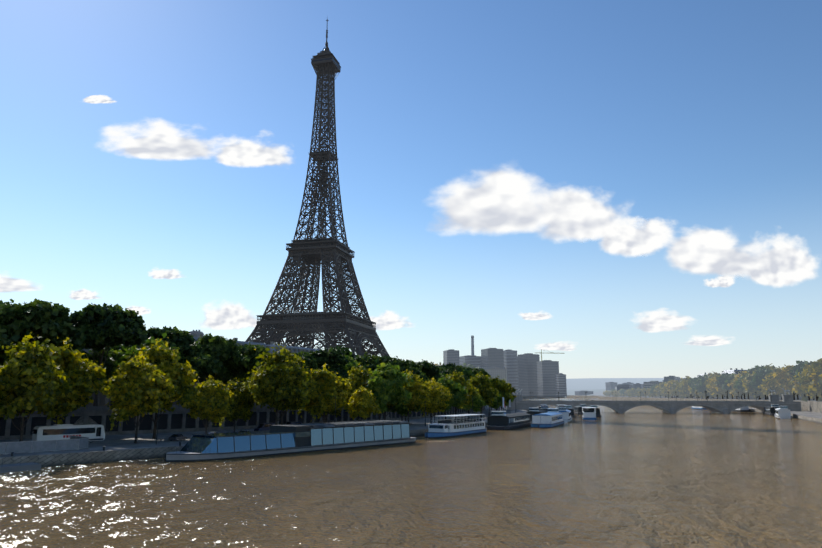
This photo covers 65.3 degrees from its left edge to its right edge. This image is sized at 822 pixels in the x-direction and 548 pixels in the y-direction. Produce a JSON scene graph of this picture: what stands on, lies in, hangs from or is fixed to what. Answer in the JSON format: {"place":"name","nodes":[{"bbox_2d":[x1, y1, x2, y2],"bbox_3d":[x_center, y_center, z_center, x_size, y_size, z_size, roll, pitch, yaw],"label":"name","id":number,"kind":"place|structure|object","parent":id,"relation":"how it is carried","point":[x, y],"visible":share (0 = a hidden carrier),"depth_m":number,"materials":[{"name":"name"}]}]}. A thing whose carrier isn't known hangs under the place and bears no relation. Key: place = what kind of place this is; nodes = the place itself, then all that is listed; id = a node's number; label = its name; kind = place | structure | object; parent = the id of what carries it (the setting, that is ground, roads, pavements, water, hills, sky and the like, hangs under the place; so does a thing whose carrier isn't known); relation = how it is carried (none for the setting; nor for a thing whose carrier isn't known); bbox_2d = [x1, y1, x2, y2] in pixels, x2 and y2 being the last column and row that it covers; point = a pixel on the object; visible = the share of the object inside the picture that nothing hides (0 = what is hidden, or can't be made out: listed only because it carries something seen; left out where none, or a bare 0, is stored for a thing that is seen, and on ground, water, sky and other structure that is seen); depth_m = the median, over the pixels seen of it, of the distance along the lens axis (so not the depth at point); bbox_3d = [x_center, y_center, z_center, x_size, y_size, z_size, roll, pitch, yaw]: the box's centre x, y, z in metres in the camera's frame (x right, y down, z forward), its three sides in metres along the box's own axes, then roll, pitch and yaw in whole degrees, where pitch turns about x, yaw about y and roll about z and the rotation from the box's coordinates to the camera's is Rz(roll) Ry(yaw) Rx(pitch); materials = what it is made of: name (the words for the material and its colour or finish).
{"place":"outdoors","nodes":[
{"label":"outdoors","id":0,"kind":"place"},
{"bbox_2d":[0,275,40,291],"bbox_3d":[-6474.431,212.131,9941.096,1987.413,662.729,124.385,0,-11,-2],"label":"cloud","id":1,"kind":"structure","parent":0,"point":[8,284],"depth_m":9951.53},
{"bbox_2d":[69,289,98,299],"bbox_3d":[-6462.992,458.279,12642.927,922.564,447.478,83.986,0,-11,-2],"label":"cloud","id":2,"kind":"structure","parent":0,"point":[83,294],"depth_m":12643.08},
{"bbox_2d":[83,95,115,103],"bbox_3d":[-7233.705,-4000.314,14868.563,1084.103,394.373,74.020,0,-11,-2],"label":"cloud","id":3,"kind":"structure","parent":0,"point":[94,99],"depth_m":14868.13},
{"bbox_2d":[127,306,150,314],"bbox_3d":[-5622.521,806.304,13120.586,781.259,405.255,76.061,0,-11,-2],"label":"cloud","id":4,"kind":"structure","parent":0,"point":[142,310],"depth_m":13123.38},
{"bbox_2d":[103,120,216,159],"bbox_3d":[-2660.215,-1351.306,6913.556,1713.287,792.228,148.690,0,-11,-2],"label":"cloud","id":5,"kind":"structure","parent":0,"point":[161,139],"depth_m":6910.84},
{"bbox_2d":[149,268,181,278],"bbox_3d":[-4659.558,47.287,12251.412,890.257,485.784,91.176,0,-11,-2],"label":"cloud","id":6,"kind":"structure","parent":0,"point":[165,274],"depth_m":12250.09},
{"bbox_2d":[202,302,257,329],"bbox_3d":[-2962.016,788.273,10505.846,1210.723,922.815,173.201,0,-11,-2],"label":"cloud","id":7,"kind":"structure","parent":0,"point":[226,316],"depth_m":10504.90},
{"bbox_2d":[209,138,290,166],"bbox_3d":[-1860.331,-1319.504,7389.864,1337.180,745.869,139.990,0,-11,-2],"label":"cloud","id":8,"kind":"structure","parent":0,"point":[239,152],"depth_m":7389.44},
{"bbox_2d":[254,423,274,430],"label":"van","id":9,"kind":"object","parent":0,"point":[263,427],"visible":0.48,"depth_m":172.57,"materials":[{"name":"black"}]},
{"bbox_2d":[370,311,411,329],"bbox_3d":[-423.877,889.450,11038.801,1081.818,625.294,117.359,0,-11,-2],"label":"cloud","id":10,"kind":"structure","parent":0,"point":[388,320],"depth_m":11040.54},
{"bbox_2d":[0,397,821,547],"bbox_3d":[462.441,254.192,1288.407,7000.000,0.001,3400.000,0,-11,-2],"label":"river water","id":11,"kind":"structure","parent":0,"point":[645,476],"depth_m":80.01,"materials":[{"name":"liquid"}]},
{"bbox_2d":[0,458,40,472],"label":"pontoon","id":12,"kind":"object","parent":11,"relation":"on","point":[16,467],"visible":1,"depth_m":103.34,"materials":[{"name":"grey"}]},
{"bbox_2d":[165,420,417,461],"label":"tour boat","id":13,"kind":"object","parent":11,"relation":"on","point":[288,439],"visible":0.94,"depth_m":136.38,"materials":[{"name":"blue"}]},
{"bbox_2d":[424,414,486,437],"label":"boat","id":14,"kind":"object","parent":11,"relation":"on","point":[444,428],"visible":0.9,"depth_m":191.57,"materials":[{"name":"grey"}]},
{"bbox_2d":[486,411,531,429],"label":"barge","id":15,"kind":"object","parent":11,"relation":"on","point":[499,420],"visible":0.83,"depth_m":225.66,"materials":[{"name":"grey"}]},
{"bbox_2d":[525,408,546,420],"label":"barge","id":16,"kind":"object","parent":11,"relation":"on","point":[533,411],"visible":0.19,"depth_m":281.41,"materials":[{"name":"grey"}]},
{"bbox_2d":[530,408,563,427],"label":"boat","id":17,"kind":"object","parent":11,"relation":"on","point":[551,418],"visible":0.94,"depth_m":240.60,"materials":[{"name":"grey"}]},
{"bbox_2d":[557,407,571,421],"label":"boat","id":18,"kind":"object","parent":11,"relation":"on","point":[566,416],"visible":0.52,"depth_m":286.91,"materials":[{"name":"grey"}]},
{"bbox_2d":[574,404,585,414],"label":"boat","id":19,"kind":"object","parent":11,"relation":"on","point":[577,410],"visible":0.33,"depth_m":387.76,"materials":[{"name":"grey"}]},
{"bbox_2d":[582,407,596,419],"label":"boat","id":20,"kind":"object","parent":11,"relation":"on","point":[589,415],"visible":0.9,"depth_m":308.54,"materials":[{"name":"grey"}]},
{"bbox_2d":[586,405,600,417],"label":"barge","id":21,"kind":"object","parent":11,"relation":"on","point":[598,415],"visible":0.52,"depth_m":345.61,"materials":[{"name":"grey"}]},
{"bbox_2d":[733,406,749,411],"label":"boat","id":22,"kind":"object","parent":11,"relation":"on","point":[744,409],"visible":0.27,"depth_m":450.98,"materials":[{"name":"grey"}]},
{"bbox_2d":[763,404,779,415],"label":"boat","id":23,"kind":"object","parent":11,"relation":"on","point":[769,410],"visible":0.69,"depth_m":374.22,"materials":[{"name":"grey"}]},
{"bbox_2d":[774,406,792,418],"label":"boat","id":24,"kind":"object","parent":11,"relation":"on","point":[782,412],"visible":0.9,"depth_m":327.89,"materials":[{"name":"grey"}]},
{"bbox_2d":[0,378,821,466],"bbox_3d":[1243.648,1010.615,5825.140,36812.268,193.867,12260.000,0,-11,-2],"label":"ground","id":25,"kind":"structure","parent":0,"point":[124,447],"depth_m":160.35,"materials":[{"name":"stone"}]},
{"bbox_2d":[0,310,21,361],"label":"tree","id":26,"kind":"object","parent":25,"relation":"on","point":[5,340],"visible":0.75,"depth_m":144.59,"materials":[{"name":"green plant"}]},
{"bbox_2d":[0,332,74,441],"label":"tree","id":27,"kind":"object","parent":25,"relation":"on","point":[32,379],"visible":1,"depth_m":120.18,"materials":[{"name":"green plant"}]},
{"bbox_2d":[0,435,88,454],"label":"site fence","id":28,"kind":"object","parent":25,"relation":"on","point":[76,442],"visible":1,"depth_m":114.51,"materials":[{"name":"silver metal"}]},
{"bbox_2d":[0,298,93,359],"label":"tree","id":29,"kind":"object","parent":25,"relation":"on","point":[44,320],"visible":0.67,"depth_m":151.91,"materials":[{"name":"green plant"}]},
{"bbox_2d":[32,424,107,442],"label":"coach bus","id":30,"kind":"object","parent":25,"relation":"on","point":[94,432],"visible":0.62,"depth_m":133.99,"materials":[{"name":"white"}]},
{"bbox_2d":[37,337,106,424],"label":"tree","id":31,"kind":"object","parent":25,"relation":"on","point":[82,374],"visible":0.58,"depth_m":134.41,"materials":[{"name":"green plant"}]},
{"bbox_2d":[58,303,147,405],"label":"tree","id":32,"kind":"object","parent":25,"relation":"on","point":[106,325],"visible":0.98,"depth_m":162.53,"materials":[{"name":"green plant"}]},
{"bbox_2d":[95,345,126,405],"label":"tree","id":33,"kind":"object","parent":25,"relation":"on","point":[116,357],"visible":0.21,"depth_m":176.20,"materials":[{"name":"green plant"}]},
{"bbox_2d":[104,344,131,356],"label":"tree","id":34,"kind":"object","parent":25,"relation":"on","point":[117,348],"visible":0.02,"depth_m":189.20,"materials":[{"name":"green plant"}]},
{"bbox_2d":[101,352,183,442],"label":"tree","id":35,"kind":"object","parent":25,"relation":"on","point":[145,387],"visible":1,"depth_m":134.57,"materials":[{"name":"green plant"}]},
{"bbox_2d":[124,332,184,362],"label":"tree","id":36,"kind":"object","parent":25,"relation":"on","point":[148,342],"visible":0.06,"depth_m":177.24,"materials":[{"name":"green plant"}]},
{"bbox_2d":[113,337,199,438],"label":"tree","id":37,"kind":"object","parent":25,"relation":"on","point":[164,358],"visible":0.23,"depth_m":150.54,"materials":[{"name":"green plant"}]},
{"bbox_2d":[123,326,195,356],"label":"tree","id":38,"kind":"object","parent":25,"relation":"on","point":[182,340],"visible":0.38,"depth_m":188.43,"materials":[{"name":"green plant"}]},
{"bbox_2d":[169,434,186,440],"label":"car","id":39,"kind":"object","parent":25,"relation":"on","point":[176,437],"visible":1,"depth_m":141.96,"materials":[{"name":"black"}]},
{"bbox_2d":[175,374,236,433],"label":"tree","id":40,"kind":"object","parent":25,"relation":"on","point":[209,399],"visible":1,"depth_m":146.74,"materials":[{"name":"green plant"}]},
{"bbox_2d":[176,333,249,382],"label":"tree","id":41,"kind":"object","parent":25,"relation":"on","point":[211,355],"visible":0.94,"depth_m":184.68,"materials":[{"name":"green plant"}]},
{"bbox_2d":[212,342,268,382],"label":"tree","id":42,"kind":"object","parent":25,"relation":"on","point":[242,371],"visible":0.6,"depth_m":198.49,"materials":[{"name":"green plant"}]},
{"bbox_2d":[225,377,257,431],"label":"tree","id":43,"kind":"object","parent":25,"relation":"on","point":[243,404],"visible":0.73,"depth_m":162.85,"materials":[{"name":"green plant"}]},
{"bbox_2d":[0,404,484,439],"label":"quay wall","id":44,"kind":"structure","parent":25,"relation":"on","point":[177,419],"depth_m":174.69,"materials":[{"name":"stone"}]},
{"bbox_2d":[11,395,528,455],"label":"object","id":45,"kind":"object","parent":25,"relation":"on","point":[503,404],"visible":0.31,"depth_m":208.60,"materials":[{"name":"grey metal"}]},
{"bbox_2d":[243,344,310,424],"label":"tree","id":46,"kind":"object","parent":25,"relation":"on","point":[278,381],"visible":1,"depth_m":159.25,"materials":[{"name":"green plant"}]},
{"bbox_2d":[241,348,314,424],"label":"tree","id":47,"kind":"object","parent":25,"relation":"on","point":[300,361],"depth_m":179.23,"materials":[{"name":"green plant"}]},
{"bbox_2d":[295,353,322,371],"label":"tree","id":48,"kind":"object","parent":25,"relation":"on","point":[310,362],"visible":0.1,"depth_m":213.41,"materials":[{"name":"green plant"}]},
{"bbox_2d":[245,19,389,357],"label":"eiffel tower","id":49,"kind":"structure","parent":25,"relation":"on","point":[305,253],"depth_m":509.14,"materials":[{"name":"brown metal"}]},
{"bbox_2d":[304,399,347,422],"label":"tree","id":50,"kind":"object","parent":25,"relation":"on","point":[332,411],"visible":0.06,"depth_m":190.24,"materials":[{"name":"green plant"}]},
{"bbox_2d":[305,363,352,422],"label":"tree","id":51,"kind":"object","parent":25,"relation":"on","point":[325,385],"visible":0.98,"depth_m":175.98,"materials":[{"name":"green plant"}]},
{"bbox_2d":[309,345,349,380],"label":"tree","id":52,"kind":"object","parent":25,"relation":"on","point":[332,358],"visible":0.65,"depth_m":222.16,"materials":[{"name":"green plant"}]},
{"bbox_2d":[336,344,354,358],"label":"tree","id":53,"kind":"object","parent":25,"relation":"on","point":[345,351],"visible":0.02,"depth_m":252.81,"materials":[{"name":"green plant"}]},
{"bbox_2d":[337,352,365,372],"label":"tree","id":54,"kind":"object","parent":25,"relation":"on","point":[349,365],"visible":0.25,"depth_m":233.81,"materials":[{"name":"green plant"}]},
{"bbox_2d":[344,363,371,420],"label":"tree","id":55,"kind":"object","parent":25,"relation":"on","point":[357,378],"visible":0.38,"depth_m":200.84,"materials":[{"name":"green plant"}]},
{"bbox_2d":[343,385,381,420],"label":"tree","id":56,"kind":"object","parent":25,"relation":"on","point":[362,404],"visible":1,"depth_m":185.67,"materials":[{"name":"green plant"}]},
{"bbox_2d":[352,352,385,371],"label":"tree","id":57,"kind":"object","parent":25,"relation":"on","point":[366,360],"visible":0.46,"depth_m":245.60,"materials":[{"name":"green plant"}]},
{"bbox_2d":[365,358,413,419],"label":"tree","id":58,"kind":"object","parent":25,"relation":"on","point":[386,383],"visible":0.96,"depth_m":198.00,"materials":[{"name":"green plant"}]},
{"bbox_2d":[380,355,411,375],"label":"tree","id":59,"kind":"object","parent":25,"relation":"on","point":[403,365],"visible":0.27,"depth_m":259.19,"materials":[{"name":"green plant"}]},
{"bbox_2d":[385,403,422,420],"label":"tree","id":60,"kind":"object","parent":25,"relation":"on","point":[402,409],"visible":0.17,"depth_m":214.59,"materials":[{"name":"green plant"}]},
{"bbox_2d":[395,369,431,421],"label":"tree","id":61,"kind":"object","parent":25,"relation":"on","point":[418,388],"visible":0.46,"depth_m":212.04,"materials":[{"name":"green plant"}]},
{"bbox_2d":[81,330,747,405],"bbox_3d":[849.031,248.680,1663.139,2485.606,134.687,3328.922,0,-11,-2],"label":"city buildings","id":62,"kind":"structure","parent":25,"relation":"on","point":[527,373],"depth_m":1354.52,"materials":[{"name":"grey concrete"}]},
{"bbox_2d":[408,366,427,379],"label":"tree","id":63,"kind":"object","parent":25,"relation":"on","point":[415,370],"visible":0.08,"depth_m":271.82,"materials":[{"name":"green plant"}]},
{"bbox_2d":[414,359,444,382],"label":"tree","id":64,"kind":"object","parent":25,"relation":"on","point":[429,370],"visible":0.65,"depth_m":296.63,"materials":[{"name":"green plant"}]},
{"bbox_2d":[424,380,449,423],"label":"tree","id":65,"kind":"object","parent":25,"relation":"on","point":[436,397],"visible":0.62,"depth_m":221.25,"materials":[{"name":"green plant"}]},
{"bbox_2d":[423,377,453,422],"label":"tree","id":66,"kind":"object","parent":25,"relation":"on","point":[444,390],"visible":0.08,"depth_m":227.88,"materials":[{"name":"green plant"}]},
{"bbox_2d":[437,370,467,418],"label":"tree","id":67,"kind":"object","parent":25,"relation":"on","point":[458,392],"visible":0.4,"depth_m":241.86,"materials":[{"name":"green plant"}]},
{"bbox_2d":[440,366,464,377],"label":"tree","id":68,"kind":"object","parent":25,"relation":"on","point":[451,369],"visible":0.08,"depth_m":322.76,"materials":[{"name":"green plant"}]},
{"bbox_2d":[446,370,478,418],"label":"tree","id":69,"kind":"object","parent":25,"relation":"on","point":[460,379],"visible":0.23,"depth_m":255.63,"materials":[{"name":"green plant"}]},
{"bbox_2d":[459,367,474,381],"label":"tree","id":70,"kind":"object","parent":25,"relation":"on","point":[469,373],"visible":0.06,"depth_m":359.37,"materials":[{"name":"green plant"}]},
{"bbox_2d":[460,367,480,374],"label":"tree","id":71,"kind":"object","parent":25,"relation":"on","point":[475,370],"visible":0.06,"depth_m":380.24,"materials":[{"name":"green plant"}]},
{"bbox_2d":[457,392,484,417],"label":"tree","id":72,"kind":"object","parent":25,"relation":"on","point":[476,408],"visible":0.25,"depth_m":267.91,"materials":[{"name":"green plant"}]},
{"bbox_2d":[468,371,498,417],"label":"tree","id":73,"kind":"object","parent":25,"relation":"on","point":[482,383],"visible":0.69,"depth_m":281.76,"materials":[{"name":"green plant"}]},
{"bbox_2d":[482,390,502,415],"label":"tree","id":74,"kind":"object","parent":25,"relation":"on","point":[494,404],"visible":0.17,"depth_m":306.69,"materials":[{"name":"green plant"}]},
{"bbox_2d":[490,376,511,410],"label":"tree","id":75,"kind":"object","parent":25,"relation":"on","point":[501,388],"visible":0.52,"depth_m":319.23,"materials":[{"name":"green plant"}]},
{"bbox_2d":[499,379,516,409],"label":"tree","id":76,"kind":"object","parent":25,"relation":"on","point":[512,390],"visible":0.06,"depth_m":401.34,"materials":[{"name":"green plant"}]},
{"bbox_2d":[507,388,801,413],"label":"bridge","id":77,"kind":"structure","parent":25,"relation":"on","point":[719,407],"depth_m":413.20,"materials":[{"name":"stone"}]},
{"bbox_2d":[664,380,679,397],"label":"tree","id":78,"kind":"object","parent":25,"relation":"on","point":[668,384],"visible":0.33,"depth_m":692.48,"materials":[{"name":"green plant"}]},
{"bbox_2d":[669,379,691,397],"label":"tree","id":79,"kind":"object","parent":25,"relation":"on","point":[675,387],"visible":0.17,"depth_m":662.30,"materials":[{"name":"green plant"}]},
{"bbox_2d":[678,378,691,397],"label":"tree","id":80,"kind":"object","parent":25,"relation":"on","point":[684,387],"visible":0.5,"depth_m":644.99,"materials":[{"name":"green plant"}]},
{"bbox_2d":[688,377,697,391],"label":"tree","id":81,"kind":"object","parent":25,"relation":"on","point":[691,382],"visible":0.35,"depth_m":621.28,"materials":[{"name":"green plant"}]},
{"bbox_2d":[693,374,711,398],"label":"tree","id":82,"kind":"object","parent":25,"relation":"on","point":[699,386],"visible":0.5,"depth_m":588.02,"materials":[{"name":"green plant"}]},
{"bbox_2d":[703,375,724,398],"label":"tree","id":83,"kind":"object","parent":25,"relation":"on","point":[705,383],"depth_m":577.42,"materials":[{"name":"green plant"}]},
{"bbox_2d":[706,373,729,398],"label":"tree","id":84,"kind":"object","parent":25,"relation":"on","point":[714,388],"visible":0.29,"depth_m":561.38,"materials":[{"name":"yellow plant"}]},
{"bbox_2d":[714,373,729,398],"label":"tree","id":85,"kind":"object","parent":25,"relation":"on","point":[721,379],"visible":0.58,"depth_m":551.61,"materials":[{"name":"green plant"}]},
{"bbox_2d":[723,373,740,398],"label":"tree","id":86,"kind":"object","parent":25,"relation":"on","point":[727,380],"visible":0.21,"depth_m":536.03,"materials":[{"name":"green plant"}]},
{"bbox_2d":[727,371,751,398],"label":"tree","id":87,"kind":"object","parent":25,"relation":"on","point":[734,391],"visible":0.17,"depth_m":524.83,"materials":[{"name":"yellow plant"}]},
{"bbox_2d":[733,373,748,398],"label":"tree","id":88,"kind":"object","parent":25,"relation":"on","point":[738,384],"visible":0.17,"depth_m":511.99,"materials":[{"name":"green plant"}]},
{"bbox_2d":[741,369,763,399],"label":"tree","id":89,"kind":"object","parent":25,"relation":"on","point":[748,388],"visible":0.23,"depth_m":494.26,"materials":[{"name":"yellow plant"}]},
{"bbox_2d":[746,367,772,399],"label":"tree","id":90,"kind":"object","parent":25,"relation":"on","point":[758,377],"visible":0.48,"depth_m":483.44,"materials":[{"name":"green plant"}]},
{"bbox_2d":[749,363,779,396],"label":"tree","id":91,"kind":"object","parent":25,"relation":"on","point":[768,367],"visible":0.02,"depth_m":496.46,"materials":[{"name":"green plant"}]},
{"bbox_2d":[762,372,786,396],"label":"tree","id":92,"kind":"object","parent":25,"relation":"on","point":[768,382],"visible":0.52,"depth_m":454.09,"materials":[{"name":"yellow plant"}]},
{"bbox_2d":[772,365,802,399],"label":"tree","id":93,"kind":"object","parent":25,"relation":"on","point":[783,378],"visible":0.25,"depth_m":443.40,"materials":[{"name":"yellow plant"}]},
{"bbox_2d":[788,360,809,400],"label":"tree","id":94,"kind":"object","parent":25,"relation":"on","point":[793,371],"visible":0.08,"depth_m":415.59,"materials":[{"name":"green plant"}]},
{"bbox_2d":[788,379,817,397],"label":"tree","id":95,"kind":"object","parent":25,"relation":"on","point":[792,385],"visible":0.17,"depth_m":427.13,"materials":[{"name":"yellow plant"}]},
{"bbox_2d":[796,361,817,400],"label":"tree","id":96,"kind":"object","parent":25,"relation":"on","point":[801,367],"visible":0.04,"depth_m":404.39,"materials":[{"name":"green plant"}]},
{"bbox_2d":[793,361,821,401],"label":"tree","id":97,"kind":"object","parent":25,"relation":"on","point":[803,374],"visible":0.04,"depth_m":372.39,"materials":[{"name":"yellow plant"}]},
{"bbox_2d":[803,358,821,395],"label":"tree","id":98,"kind":"object","parent":25,"relation":"on","point":[812,377],"visible":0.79,"depth_m":353.95,"materials":[{"name":"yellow plant"}]},
{"bbox_2d":[0,0,821,378],"label":"sky","id":99,"kind":"structure","parent":0,"point":[686,115],"materials":[{"name":"blue"}]},
{"bbox_2d":[437,169,569,233],"bbox_3d":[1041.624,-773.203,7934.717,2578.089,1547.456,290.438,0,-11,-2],"label":"cloud","id":100,"kind":"structure","parent":0,"point":[504,201],"depth_m":7935.67,"materials":[{"name":"white"}]},
{"bbox_2d":[519,312,550,319],"bbox_3d":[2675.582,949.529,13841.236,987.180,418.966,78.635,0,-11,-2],"label":"cloud","id":101,"kind":"structure","parent":0,"point":[535,316],"depth_m":13841.64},
{"bbox_2d":[536,341,574,350],"bbox_3d":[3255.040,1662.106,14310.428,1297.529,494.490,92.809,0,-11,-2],"label":"cloud","id":102,"kind":"structure","parent":0,"point":[562,346],"depth_m":14310.91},
{"bbox_2d":[534,187,625,242],"bbox_3d":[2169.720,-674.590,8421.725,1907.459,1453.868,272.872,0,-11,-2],"label":"cloud","id":103,"kind":"structure","parent":0,"point":[589,217],"depth_m":8423.13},
{"bbox_2d":[600,215,672,257],"bbox_3d":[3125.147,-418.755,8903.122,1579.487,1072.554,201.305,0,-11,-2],"label":"cloud","id":104,"kind":"structure","parent":0,"point":[636,236],"depth_m":8903.79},
{"bbox_2d":[634,308,693,332],"bbox_3d":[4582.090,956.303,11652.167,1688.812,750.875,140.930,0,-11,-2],"label":"cloud","id":105,"kind":"structure","parent":0,"point":[661,319],"depth_m":11651.16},
{"bbox_2d":[686,336,732,345],"bbox_3d":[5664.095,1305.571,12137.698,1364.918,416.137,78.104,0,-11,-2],"label":"cloud","id":106,"kind":"structure","parent":0,"point":[708,341],"depth_m":12136.63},
{"bbox_2d":[667,229,764,276],"bbox_3d":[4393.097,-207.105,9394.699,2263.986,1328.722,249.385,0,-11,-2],"label":"cloud","id":107,"kind":"structure","parent":0,"point":[705,251],"depth_m":9395.99,"materials":[{"name":"white"}]},
{"bbox_2d":[705,276,734,287],"bbox_3d":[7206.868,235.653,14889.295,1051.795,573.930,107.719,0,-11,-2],"label":"cloud","id":108,"kind":"structure","parent":0,"point":[721,281],"depth_m":14888.66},
{"bbox_2d":[722,235,817,286],"bbox_3d":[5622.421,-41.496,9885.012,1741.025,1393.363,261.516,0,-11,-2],"label":"cloud","id":109,"kind":"structure","parent":0,"point":[788,261],"depth_m":9888.99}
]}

